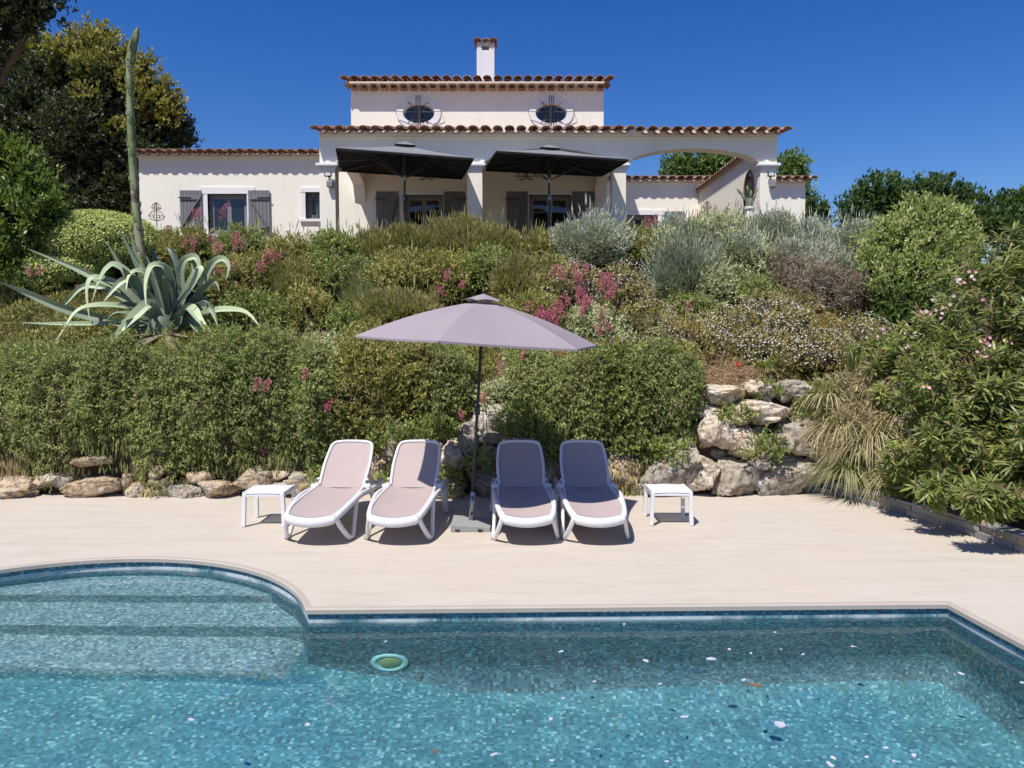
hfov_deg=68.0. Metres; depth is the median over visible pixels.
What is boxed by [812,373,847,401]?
strap leaf clump
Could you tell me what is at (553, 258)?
shrub
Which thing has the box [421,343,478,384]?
shrub
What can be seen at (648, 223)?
valerian
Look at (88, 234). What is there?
bush
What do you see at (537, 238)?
shrub
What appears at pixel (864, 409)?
clump
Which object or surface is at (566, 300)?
valerian
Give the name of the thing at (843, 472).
strap leaf clump
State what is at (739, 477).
boulder
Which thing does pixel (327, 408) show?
valerian
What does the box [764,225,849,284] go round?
shrub
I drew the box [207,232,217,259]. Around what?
valerian
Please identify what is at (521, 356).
valerian
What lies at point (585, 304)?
valerian
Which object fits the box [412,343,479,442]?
trailing rosemary
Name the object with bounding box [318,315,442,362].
shrub
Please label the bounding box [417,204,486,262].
shrub
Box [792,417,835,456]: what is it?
strap leaf clump
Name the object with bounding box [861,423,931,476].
strap leaf clump
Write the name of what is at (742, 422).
boulder
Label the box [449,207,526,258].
shrub
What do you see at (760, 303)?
daisy mound
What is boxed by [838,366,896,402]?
strap leaf clump
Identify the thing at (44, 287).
shrub
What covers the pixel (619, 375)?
trailing rosemary
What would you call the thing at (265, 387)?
valerian
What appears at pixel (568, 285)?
daisy mound
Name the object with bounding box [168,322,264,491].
trailing rosemary
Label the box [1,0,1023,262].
sky
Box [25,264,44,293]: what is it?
valerian
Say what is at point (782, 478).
boulder
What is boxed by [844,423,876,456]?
strap leaf clump
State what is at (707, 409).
boulder
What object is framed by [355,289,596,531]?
pool parasol
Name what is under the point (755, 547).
pool deck
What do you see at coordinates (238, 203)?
window
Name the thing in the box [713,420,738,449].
boulder
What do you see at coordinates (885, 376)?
shrub
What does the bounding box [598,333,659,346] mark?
daisy mound
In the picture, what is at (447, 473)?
plant
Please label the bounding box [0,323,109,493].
trailing rosemary
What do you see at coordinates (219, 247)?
valerian
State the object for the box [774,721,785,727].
petal
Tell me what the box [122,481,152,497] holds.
boulder
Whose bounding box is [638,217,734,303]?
lavender bush
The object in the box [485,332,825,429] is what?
dry litter
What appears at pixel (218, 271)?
valerian
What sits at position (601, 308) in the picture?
valerian
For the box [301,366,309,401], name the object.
valerian
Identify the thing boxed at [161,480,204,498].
boulder
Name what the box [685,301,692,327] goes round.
valerian
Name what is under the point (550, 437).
plant
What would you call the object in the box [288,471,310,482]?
boulder
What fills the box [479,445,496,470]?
boulder
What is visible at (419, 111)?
oval window
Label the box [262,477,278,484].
boulder
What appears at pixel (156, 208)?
garden ornament
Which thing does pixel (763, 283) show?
shrub
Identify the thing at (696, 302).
shrub
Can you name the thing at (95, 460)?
boulder
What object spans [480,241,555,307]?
shrub
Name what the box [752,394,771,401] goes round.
boulder
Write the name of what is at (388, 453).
boulder
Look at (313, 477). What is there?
plant
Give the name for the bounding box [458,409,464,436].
valerian
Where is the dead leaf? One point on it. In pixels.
(754, 684)
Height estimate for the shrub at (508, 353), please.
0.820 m
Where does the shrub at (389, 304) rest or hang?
on the ground at (502, 367)
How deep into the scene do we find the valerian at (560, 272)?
12.16 m
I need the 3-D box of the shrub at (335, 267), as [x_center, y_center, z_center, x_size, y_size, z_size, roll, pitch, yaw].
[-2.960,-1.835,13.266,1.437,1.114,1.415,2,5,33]
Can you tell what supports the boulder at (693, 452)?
on the boulder at (703, 474)
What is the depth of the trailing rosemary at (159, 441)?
10.22 m
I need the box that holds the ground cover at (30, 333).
[0,261,981,391]
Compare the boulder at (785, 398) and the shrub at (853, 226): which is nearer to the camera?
the boulder at (785, 398)
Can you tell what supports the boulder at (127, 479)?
on the boulder at (131, 491)
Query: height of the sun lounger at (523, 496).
0.880 m
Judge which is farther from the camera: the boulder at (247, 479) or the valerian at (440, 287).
the valerian at (440, 287)
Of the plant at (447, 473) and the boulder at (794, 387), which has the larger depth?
the boulder at (794, 387)
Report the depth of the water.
4.97 m
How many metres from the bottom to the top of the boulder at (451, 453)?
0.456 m
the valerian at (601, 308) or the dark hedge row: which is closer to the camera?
the valerian at (601, 308)
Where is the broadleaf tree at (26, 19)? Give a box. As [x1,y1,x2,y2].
[0,0,78,85]
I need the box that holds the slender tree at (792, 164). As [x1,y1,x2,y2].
[776,145,838,229]
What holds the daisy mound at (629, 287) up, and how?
on the ground at (502, 367)
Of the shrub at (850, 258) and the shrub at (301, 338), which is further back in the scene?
the shrub at (850, 258)
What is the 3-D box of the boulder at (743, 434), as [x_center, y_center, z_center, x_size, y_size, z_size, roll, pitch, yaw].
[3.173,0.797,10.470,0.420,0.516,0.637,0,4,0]
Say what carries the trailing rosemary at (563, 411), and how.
on the ground at (502, 367)
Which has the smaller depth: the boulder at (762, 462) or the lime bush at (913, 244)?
the boulder at (762, 462)
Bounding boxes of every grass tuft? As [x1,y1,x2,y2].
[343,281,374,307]
[743,344,782,369]
[749,356,785,372]
[832,334,868,368]
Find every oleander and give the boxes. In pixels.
[851,256,993,429]
[873,383,993,515]
[891,219,1023,486]
[949,290,1023,529]
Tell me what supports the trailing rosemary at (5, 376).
on the ground at (502, 367)
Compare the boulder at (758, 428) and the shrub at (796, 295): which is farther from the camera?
the shrub at (796, 295)
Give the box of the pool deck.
[0,492,1023,639]
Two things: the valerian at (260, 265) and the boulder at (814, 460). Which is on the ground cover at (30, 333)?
the valerian at (260, 265)
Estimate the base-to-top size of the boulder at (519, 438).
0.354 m
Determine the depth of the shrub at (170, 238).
13.83 m
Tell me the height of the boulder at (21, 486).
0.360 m
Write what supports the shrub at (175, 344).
on the ground at (502, 367)
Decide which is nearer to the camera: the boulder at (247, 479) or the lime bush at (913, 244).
the boulder at (247, 479)
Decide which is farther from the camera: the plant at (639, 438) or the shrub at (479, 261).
the shrub at (479, 261)
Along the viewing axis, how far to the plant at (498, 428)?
10.16 m
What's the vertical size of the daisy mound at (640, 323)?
0.949 m
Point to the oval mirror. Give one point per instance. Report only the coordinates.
(749, 180)
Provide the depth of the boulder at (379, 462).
10.24 m
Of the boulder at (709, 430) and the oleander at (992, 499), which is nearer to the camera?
the oleander at (992, 499)
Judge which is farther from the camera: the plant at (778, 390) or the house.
the house
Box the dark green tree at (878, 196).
[832,167,978,229]
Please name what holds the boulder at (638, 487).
on the ground at (502, 367)
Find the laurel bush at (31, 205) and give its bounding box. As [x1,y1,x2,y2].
[0,124,71,290]
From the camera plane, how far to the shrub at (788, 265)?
13.23 m
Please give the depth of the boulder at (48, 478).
10.29 m
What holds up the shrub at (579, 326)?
on the ground at (502, 367)
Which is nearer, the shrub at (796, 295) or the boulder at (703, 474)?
the boulder at (703, 474)
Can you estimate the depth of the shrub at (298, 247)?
13.56 m
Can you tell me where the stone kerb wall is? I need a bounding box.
[802,478,1023,553]
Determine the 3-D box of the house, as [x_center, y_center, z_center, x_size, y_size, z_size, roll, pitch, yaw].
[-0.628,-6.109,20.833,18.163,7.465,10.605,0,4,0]
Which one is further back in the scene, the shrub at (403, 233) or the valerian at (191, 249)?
the shrub at (403, 233)
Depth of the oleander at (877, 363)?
10.09 m
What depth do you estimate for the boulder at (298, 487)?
10.17 m
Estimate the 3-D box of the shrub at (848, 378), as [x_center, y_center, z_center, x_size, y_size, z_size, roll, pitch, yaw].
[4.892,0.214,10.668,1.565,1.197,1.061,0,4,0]
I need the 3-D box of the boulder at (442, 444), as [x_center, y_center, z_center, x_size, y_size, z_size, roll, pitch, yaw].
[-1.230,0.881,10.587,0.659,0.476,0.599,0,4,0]
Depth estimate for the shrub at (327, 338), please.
11.01 m
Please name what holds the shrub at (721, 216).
on the ground at (502, 367)
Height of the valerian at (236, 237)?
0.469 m
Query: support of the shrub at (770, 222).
on the ground at (502, 367)
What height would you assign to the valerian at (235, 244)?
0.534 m
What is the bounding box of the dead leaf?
[747,682,762,686]
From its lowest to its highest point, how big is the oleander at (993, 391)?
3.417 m
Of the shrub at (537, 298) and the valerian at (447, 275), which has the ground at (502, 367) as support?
the shrub at (537, 298)
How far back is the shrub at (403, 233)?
13.74 m
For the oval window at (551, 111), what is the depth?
19.16 m
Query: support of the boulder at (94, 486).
on the pool deck
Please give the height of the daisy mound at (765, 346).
0.843 m
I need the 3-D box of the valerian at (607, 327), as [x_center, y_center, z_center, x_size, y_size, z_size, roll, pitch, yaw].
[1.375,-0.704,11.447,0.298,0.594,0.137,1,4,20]
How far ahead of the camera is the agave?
11.77 m
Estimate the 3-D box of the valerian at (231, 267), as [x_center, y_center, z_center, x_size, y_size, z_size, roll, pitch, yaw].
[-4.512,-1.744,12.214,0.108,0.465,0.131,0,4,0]
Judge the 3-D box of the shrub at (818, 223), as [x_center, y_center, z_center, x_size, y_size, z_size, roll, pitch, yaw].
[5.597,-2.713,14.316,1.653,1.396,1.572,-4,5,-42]
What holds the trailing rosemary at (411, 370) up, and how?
on the ground at (502, 367)
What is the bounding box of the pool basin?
[0,562,1023,658]
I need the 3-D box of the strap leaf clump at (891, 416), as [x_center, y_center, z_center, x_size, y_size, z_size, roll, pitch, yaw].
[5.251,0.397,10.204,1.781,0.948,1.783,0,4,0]
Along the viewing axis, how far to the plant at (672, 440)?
10.10 m
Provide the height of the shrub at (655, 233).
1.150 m
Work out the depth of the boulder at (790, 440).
10.21 m
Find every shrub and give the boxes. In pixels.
[0,249,71,297]
[0,337,84,375]
[5,299,112,333]
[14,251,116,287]
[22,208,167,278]
[132,337,188,366]
[152,212,223,267]
[168,318,264,364]
[170,259,225,302]
[197,245,293,306]
[204,285,304,333]
[205,217,280,263]
[234,319,317,367]
[237,242,325,302]
[250,220,317,266]
[263,277,337,337]
[290,322,348,372]
[301,217,362,261]
[303,247,370,300]
[315,293,386,338]
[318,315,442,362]
[333,254,386,302]
[339,218,395,262]
[346,273,451,324]
[355,238,441,298]
[384,210,448,261]
[416,236,482,304]
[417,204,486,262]
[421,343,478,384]
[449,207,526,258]
[455,241,511,301]
[471,371,517,409]
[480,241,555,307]
[490,285,571,326]
[500,348,568,378]
[511,219,568,265]
[528,245,587,299]
[547,194,642,272]
[559,334,624,368]
[560,300,649,343]
[611,335,707,376]
[616,215,657,268]
[632,215,693,274]
[652,206,711,252]
[653,335,703,382]
[660,287,729,321]
[682,197,761,263]
[691,247,742,314]
[700,215,780,264]
[709,225,789,294]
[720,200,817,262]
[721,273,790,316]
[757,241,817,296]
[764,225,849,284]
[769,283,828,315]
[774,256,879,315]
[784,205,849,250]
[812,358,892,421]
[818,234,870,291]
[820,203,883,252]
[845,458,884,492]
[852,357,918,412]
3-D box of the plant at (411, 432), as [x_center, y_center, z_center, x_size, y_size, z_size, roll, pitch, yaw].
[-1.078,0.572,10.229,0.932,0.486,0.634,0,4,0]
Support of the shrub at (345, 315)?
on the ground at (502, 367)
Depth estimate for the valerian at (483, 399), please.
10.21 m
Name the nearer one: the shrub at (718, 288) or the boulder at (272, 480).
the boulder at (272, 480)
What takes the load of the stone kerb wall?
on the pool deck
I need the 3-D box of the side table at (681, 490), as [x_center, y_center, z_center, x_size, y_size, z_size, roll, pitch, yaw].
[1.822,1.397,8.877,0.502,0.413,0.484,0,4,0]
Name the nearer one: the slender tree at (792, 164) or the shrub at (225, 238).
the shrub at (225, 238)
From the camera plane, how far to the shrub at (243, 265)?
12.58 m
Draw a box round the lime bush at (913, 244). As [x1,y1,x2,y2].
[843,189,990,336]
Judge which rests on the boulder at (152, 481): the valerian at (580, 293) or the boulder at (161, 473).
the boulder at (161, 473)
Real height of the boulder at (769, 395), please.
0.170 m
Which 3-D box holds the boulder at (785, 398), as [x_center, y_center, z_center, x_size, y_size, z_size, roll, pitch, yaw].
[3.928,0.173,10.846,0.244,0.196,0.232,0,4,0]
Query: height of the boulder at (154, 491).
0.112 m
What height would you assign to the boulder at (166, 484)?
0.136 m
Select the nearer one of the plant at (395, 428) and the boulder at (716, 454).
the plant at (395, 428)
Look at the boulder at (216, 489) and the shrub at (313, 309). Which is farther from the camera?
the shrub at (313, 309)
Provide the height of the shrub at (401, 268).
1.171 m
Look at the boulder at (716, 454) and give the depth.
10.59 m
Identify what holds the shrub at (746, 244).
on the ground at (502, 367)
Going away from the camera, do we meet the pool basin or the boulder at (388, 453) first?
the pool basin
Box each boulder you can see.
[0,475,40,498]
[32,471,70,488]
[51,476,74,487]
[59,475,122,497]
[70,453,115,466]
[121,473,133,488]
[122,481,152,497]
[146,488,160,495]
[148,465,164,479]
[148,477,165,487]
[158,478,172,487]
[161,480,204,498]
[186,470,212,483]
[197,480,242,497]
[233,465,279,489]
[255,471,272,476]
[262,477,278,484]
[272,471,289,480]
[280,474,316,495]
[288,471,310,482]
[371,453,391,488]
[380,422,398,461]
[407,436,444,448]
[439,438,465,471]
[443,479,464,498]
[456,421,479,460]
[467,469,496,496]
[470,403,517,444]
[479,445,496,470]
[497,436,528,446]
[543,454,560,489]
[606,452,649,490]
[628,483,642,494]
[640,458,686,494]
[662,435,701,469]
[683,455,720,491]
[694,412,721,448]
[695,404,722,419]
[702,384,745,405]
[710,449,726,459]
[710,456,762,496]
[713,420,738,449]
[723,411,747,425]
[727,424,759,459]
[728,399,791,424]
[740,379,775,395]
[743,453,772,469]
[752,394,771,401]
[752,426,768,436]
[755,452,819,495]
[762,432,795,456]
[768,391,776,398]
[774,415,825,457]
[775,379,811,396]
[780,394,793,402]
[805,453,841,480]
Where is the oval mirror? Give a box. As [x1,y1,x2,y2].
[743,170,753,206]
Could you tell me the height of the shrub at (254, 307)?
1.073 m
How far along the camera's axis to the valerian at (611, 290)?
11.93 m
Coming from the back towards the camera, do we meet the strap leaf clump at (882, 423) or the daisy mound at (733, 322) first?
the daisy mound at (733, 322)
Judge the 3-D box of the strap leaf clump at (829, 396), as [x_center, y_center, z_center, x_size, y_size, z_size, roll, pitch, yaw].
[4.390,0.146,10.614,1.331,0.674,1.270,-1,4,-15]
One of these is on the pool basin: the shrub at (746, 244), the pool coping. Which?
the pool coping
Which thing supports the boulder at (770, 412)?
on the ground at (502, 367)
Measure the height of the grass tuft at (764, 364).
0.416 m
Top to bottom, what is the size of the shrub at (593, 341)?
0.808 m
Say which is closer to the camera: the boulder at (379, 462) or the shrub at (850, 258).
the boulder at (379, 462)
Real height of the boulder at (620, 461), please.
0.594 m
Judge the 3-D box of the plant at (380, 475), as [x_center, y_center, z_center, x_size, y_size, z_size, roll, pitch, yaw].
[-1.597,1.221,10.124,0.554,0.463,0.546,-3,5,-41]
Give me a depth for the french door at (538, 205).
19.47 m
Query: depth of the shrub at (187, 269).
12.79 m
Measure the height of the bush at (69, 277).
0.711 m
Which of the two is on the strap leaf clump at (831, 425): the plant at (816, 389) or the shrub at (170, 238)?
the plant at (816, 389)
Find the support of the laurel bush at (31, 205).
on the ground at (502, 367)
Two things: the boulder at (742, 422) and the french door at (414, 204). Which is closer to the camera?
the boulder at (742, 422)
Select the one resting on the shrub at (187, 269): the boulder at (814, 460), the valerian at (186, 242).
the valerian at (186, 242)
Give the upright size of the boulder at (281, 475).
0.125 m
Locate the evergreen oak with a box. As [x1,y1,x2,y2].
[0,10,205,218]
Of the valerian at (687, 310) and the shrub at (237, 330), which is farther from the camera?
the valerian at (687, 310)
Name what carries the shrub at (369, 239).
on the ground at (502, 367)
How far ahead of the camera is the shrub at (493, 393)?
10.52 m
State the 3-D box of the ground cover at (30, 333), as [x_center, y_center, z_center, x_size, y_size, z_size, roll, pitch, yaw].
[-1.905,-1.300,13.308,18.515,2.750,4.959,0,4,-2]
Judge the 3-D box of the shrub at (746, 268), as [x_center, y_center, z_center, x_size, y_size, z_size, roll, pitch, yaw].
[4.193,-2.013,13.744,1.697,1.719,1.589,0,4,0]
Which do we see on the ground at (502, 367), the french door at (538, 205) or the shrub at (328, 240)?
the shrub at (328, 240)
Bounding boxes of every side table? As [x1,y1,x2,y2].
[241,484,295,526]
[643,484,693,525]
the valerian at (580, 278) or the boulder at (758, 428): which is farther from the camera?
the valerian at (580, 278)
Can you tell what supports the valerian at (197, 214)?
on the ground cover at (30, 333)
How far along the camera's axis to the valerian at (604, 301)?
12.06 m
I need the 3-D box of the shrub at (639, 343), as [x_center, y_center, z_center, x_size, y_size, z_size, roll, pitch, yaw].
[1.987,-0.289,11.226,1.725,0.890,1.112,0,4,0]
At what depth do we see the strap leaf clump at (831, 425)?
10.09 m
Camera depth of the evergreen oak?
21.84 m
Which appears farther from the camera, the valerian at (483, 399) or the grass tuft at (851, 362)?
the grass tuft at (851, 362)
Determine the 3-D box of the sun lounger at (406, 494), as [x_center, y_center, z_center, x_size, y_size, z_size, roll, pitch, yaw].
[-1.182,1.187,8.714,0.756,0.880,1.985,0,4,2]
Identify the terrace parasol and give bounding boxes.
[335,141,473,222]
[485,145,628,227]
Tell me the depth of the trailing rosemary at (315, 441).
10.26 m
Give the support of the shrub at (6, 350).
on the ground at (502, 367)
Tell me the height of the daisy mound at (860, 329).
0.981 m
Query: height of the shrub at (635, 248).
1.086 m
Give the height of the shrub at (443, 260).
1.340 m
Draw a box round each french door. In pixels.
[405,196,442,232]
[529,196,570,252]
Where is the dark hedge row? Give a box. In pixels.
[951,183,1023,246]
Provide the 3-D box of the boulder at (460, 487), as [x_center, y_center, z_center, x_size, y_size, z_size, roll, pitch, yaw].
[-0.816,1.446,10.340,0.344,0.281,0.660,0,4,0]
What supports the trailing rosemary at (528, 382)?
on the ground at (502, 367)
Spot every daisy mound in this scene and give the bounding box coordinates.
[545,257,608,312]
[591,258,655,315]
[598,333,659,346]
[606,296,682,343]
[651,314,732,363]
[689,303,778,347]
[716,322,800,376]
[723,286,803,326]
[752,297,842,346]
[777,326,855,378]
[823,306,898,358]
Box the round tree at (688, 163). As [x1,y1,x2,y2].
[654,152,734,178]
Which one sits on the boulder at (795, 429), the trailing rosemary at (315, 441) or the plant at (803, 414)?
the plant at (803, 414)
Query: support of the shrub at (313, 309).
on the ground at (502, 367)
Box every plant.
[300,463,322,487]
[362,413,413,450]
[371,458,391,491]
[399,409,465,439]
[435,463,467,497]
[457,441,496,476]
[488,394,544,440]
[529,417,569,469]
[605,420,665,458]
[643,430,698,467]
[711,398,758,424]
[735,422,790,463]
[742,372,787,399]
[787,391,827,421]
[805,373,848,406]
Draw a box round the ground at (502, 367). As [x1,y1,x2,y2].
[0,263,1023,529]
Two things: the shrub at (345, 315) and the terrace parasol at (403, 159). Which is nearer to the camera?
the shrub at (345, 315)
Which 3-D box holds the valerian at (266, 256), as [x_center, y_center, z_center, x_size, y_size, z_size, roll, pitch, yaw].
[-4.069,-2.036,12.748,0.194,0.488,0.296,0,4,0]
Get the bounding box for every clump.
[790,372,868,414]
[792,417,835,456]
[794,397,889,452]
[798,446,892,502]
[802,426,892,475]
[809,377,907,472]
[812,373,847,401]
[814,399,924,469]
[823,453,916,507]
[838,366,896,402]
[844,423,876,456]
[850,410,903,436]
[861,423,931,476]
[863,385,938,439]
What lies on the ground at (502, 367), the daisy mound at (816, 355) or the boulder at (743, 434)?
the daisy mound at (816, 355)
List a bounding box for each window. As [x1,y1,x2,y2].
[209,195,247,233]
[306,193,319,218]
[395,96,441,126]
[528,95,574,127]
[626,216,656,236]
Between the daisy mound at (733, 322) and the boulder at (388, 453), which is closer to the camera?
the boulder at (388, 453)
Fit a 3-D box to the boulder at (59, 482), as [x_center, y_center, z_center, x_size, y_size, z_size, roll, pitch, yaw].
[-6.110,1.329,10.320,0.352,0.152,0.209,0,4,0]
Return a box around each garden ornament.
[148,202,164,226]
[703,201,711,216]
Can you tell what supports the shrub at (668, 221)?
on the ground at (502, 367)
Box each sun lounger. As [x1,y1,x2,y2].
[284,440,383,540]
[364,440,448,539]
[489,440,560,539]
[553,440,630,539]
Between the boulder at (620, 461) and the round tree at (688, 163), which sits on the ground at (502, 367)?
the round tree at (688, 163)
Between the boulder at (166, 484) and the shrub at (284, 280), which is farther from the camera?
the shrub at (284, 280)
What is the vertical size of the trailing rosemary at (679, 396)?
2.280 m
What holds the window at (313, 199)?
in the house
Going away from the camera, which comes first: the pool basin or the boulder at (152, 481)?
the pool basin
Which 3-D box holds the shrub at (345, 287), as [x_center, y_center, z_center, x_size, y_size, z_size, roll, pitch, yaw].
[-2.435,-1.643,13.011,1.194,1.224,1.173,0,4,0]
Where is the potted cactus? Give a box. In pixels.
[737,186,757,219]
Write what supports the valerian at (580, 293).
on the shrub at (579, 326)
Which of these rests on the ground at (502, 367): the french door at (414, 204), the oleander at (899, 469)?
the oleander at (899, 469)
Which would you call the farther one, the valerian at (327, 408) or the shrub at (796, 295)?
the shrub at (796, 295)
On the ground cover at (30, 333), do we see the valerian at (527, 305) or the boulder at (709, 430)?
the valerian at (527, 305)
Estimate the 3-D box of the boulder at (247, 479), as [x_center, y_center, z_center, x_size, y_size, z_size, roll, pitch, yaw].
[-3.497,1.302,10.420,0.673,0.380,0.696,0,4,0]
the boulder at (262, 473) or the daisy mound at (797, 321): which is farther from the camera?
the daisy mound at (797, 321)
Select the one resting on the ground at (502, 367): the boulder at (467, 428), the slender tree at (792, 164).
the slender tree at (792, 164)
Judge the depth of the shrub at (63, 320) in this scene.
12.34 m
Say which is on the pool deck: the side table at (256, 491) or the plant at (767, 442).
the side table at (256, 491)
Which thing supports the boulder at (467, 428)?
on the boulder at (451, 453)
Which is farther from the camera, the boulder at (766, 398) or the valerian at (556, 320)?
the valerian at (556, 320)
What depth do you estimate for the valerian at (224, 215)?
13.22 m
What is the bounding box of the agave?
[0,27,258,363]
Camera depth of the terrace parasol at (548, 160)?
15.67 m
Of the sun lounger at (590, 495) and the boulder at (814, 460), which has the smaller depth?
the sun lounger at (590, 495)
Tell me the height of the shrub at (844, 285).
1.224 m
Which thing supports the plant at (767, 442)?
on the boulder at (762, 462)
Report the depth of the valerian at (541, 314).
11.59 m
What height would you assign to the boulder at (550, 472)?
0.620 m
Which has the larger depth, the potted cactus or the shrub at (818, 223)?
the potted cactus
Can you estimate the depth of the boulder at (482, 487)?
10.15 m
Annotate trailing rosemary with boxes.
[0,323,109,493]
[0,345,49,479]
[61,316,169,474]
[112,322,210,498]
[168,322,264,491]
[218,313,310,484]
[273,330,356,474]
[320,324,409,479]
[359,341,451,450]
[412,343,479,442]
[498,349,563,457]
[528,331,617,479]
[568,324,666,496]
[626,313,712,467]
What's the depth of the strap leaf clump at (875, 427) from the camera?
9.88 m
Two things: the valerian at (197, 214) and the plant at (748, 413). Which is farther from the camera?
the valerian at (197, 214)
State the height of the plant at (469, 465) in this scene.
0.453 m
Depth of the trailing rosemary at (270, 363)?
10.35 m
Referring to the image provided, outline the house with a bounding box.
[124,38,817,252]
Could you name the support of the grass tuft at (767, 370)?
on the ground at (502, 367)
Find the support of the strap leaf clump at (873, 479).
on the ground at (502, 367)
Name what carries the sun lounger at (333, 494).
on the pool deck
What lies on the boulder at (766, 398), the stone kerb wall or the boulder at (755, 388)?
the boulder at (755, 388)
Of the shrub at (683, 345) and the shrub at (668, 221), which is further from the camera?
the shrub at (668, 221)
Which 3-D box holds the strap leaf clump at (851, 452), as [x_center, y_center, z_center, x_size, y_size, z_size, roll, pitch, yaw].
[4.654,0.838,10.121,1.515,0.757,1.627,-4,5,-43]
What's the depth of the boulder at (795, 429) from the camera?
10.30 m
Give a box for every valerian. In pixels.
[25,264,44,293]
[181,233,195,253]
[190,240,196,263]
[192,208,202,231]
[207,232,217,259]
[212,241,223,265]
[214,264,220,293]
[218,203,230,236]
[230,261,233,289]
[232,232,239,254]
[233,239,244,252]
[252,377,271,407]
[255,260,264,283]
[262,249,276,270]
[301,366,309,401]
[324,401,333,435]
[436,285,446,307]
[444,268,450,298]
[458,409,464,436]
[480,391,486,430]
[520,350,526,366]
[525,300,544,317]
[536,305,555,322]
[546,305,564,326]
[551,264,566,299]
[554,292,570,327]
[572,262,588,295]
[575,285,587,305]
[579,293,593,330]
[594,319,612,343]
[596,304,606,340]
[598,270,613,304]
[604,281,618,314]
[645,213,658,236]
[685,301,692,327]
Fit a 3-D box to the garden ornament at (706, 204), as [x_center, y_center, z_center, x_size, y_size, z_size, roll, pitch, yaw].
[3.959,-3.026,15.431,0.310,1.372,0.310,0,4,0]
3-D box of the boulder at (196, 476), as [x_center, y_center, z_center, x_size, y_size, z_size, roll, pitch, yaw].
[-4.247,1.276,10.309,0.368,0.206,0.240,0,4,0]
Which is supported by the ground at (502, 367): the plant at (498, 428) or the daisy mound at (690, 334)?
the daisy mound at (690, 334)
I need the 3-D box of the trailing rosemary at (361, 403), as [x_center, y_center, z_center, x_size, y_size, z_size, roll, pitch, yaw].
[-2.073,0.288,10.618,1.338,2.290,1.390,-3,5,-37]
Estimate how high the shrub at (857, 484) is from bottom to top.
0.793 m
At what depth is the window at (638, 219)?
21.35 m
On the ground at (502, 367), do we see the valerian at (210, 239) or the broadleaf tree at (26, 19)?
the broadleaf tree at (26, 19)
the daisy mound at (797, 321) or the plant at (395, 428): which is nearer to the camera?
the plant at (395, 428)
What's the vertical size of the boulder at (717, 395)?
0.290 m
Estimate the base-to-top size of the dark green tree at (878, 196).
3.843 m
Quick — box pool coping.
[0,556,1023,649]
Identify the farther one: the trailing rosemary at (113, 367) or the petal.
the trailing rosemary at (113, 367)
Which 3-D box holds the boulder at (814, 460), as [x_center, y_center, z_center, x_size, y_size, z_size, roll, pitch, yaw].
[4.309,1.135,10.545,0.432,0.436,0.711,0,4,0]
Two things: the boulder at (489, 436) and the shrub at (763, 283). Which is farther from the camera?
the shrub at (763, 283)
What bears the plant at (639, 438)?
on the boulder at (620, 461)
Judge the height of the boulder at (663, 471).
0.506 m
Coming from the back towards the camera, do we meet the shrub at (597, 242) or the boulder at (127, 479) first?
the shrub at (597, 242)
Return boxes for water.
[0,569,1023,767]
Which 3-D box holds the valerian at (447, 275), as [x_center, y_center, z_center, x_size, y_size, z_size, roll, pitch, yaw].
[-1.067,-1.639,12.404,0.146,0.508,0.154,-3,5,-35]
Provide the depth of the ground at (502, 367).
10.47 m

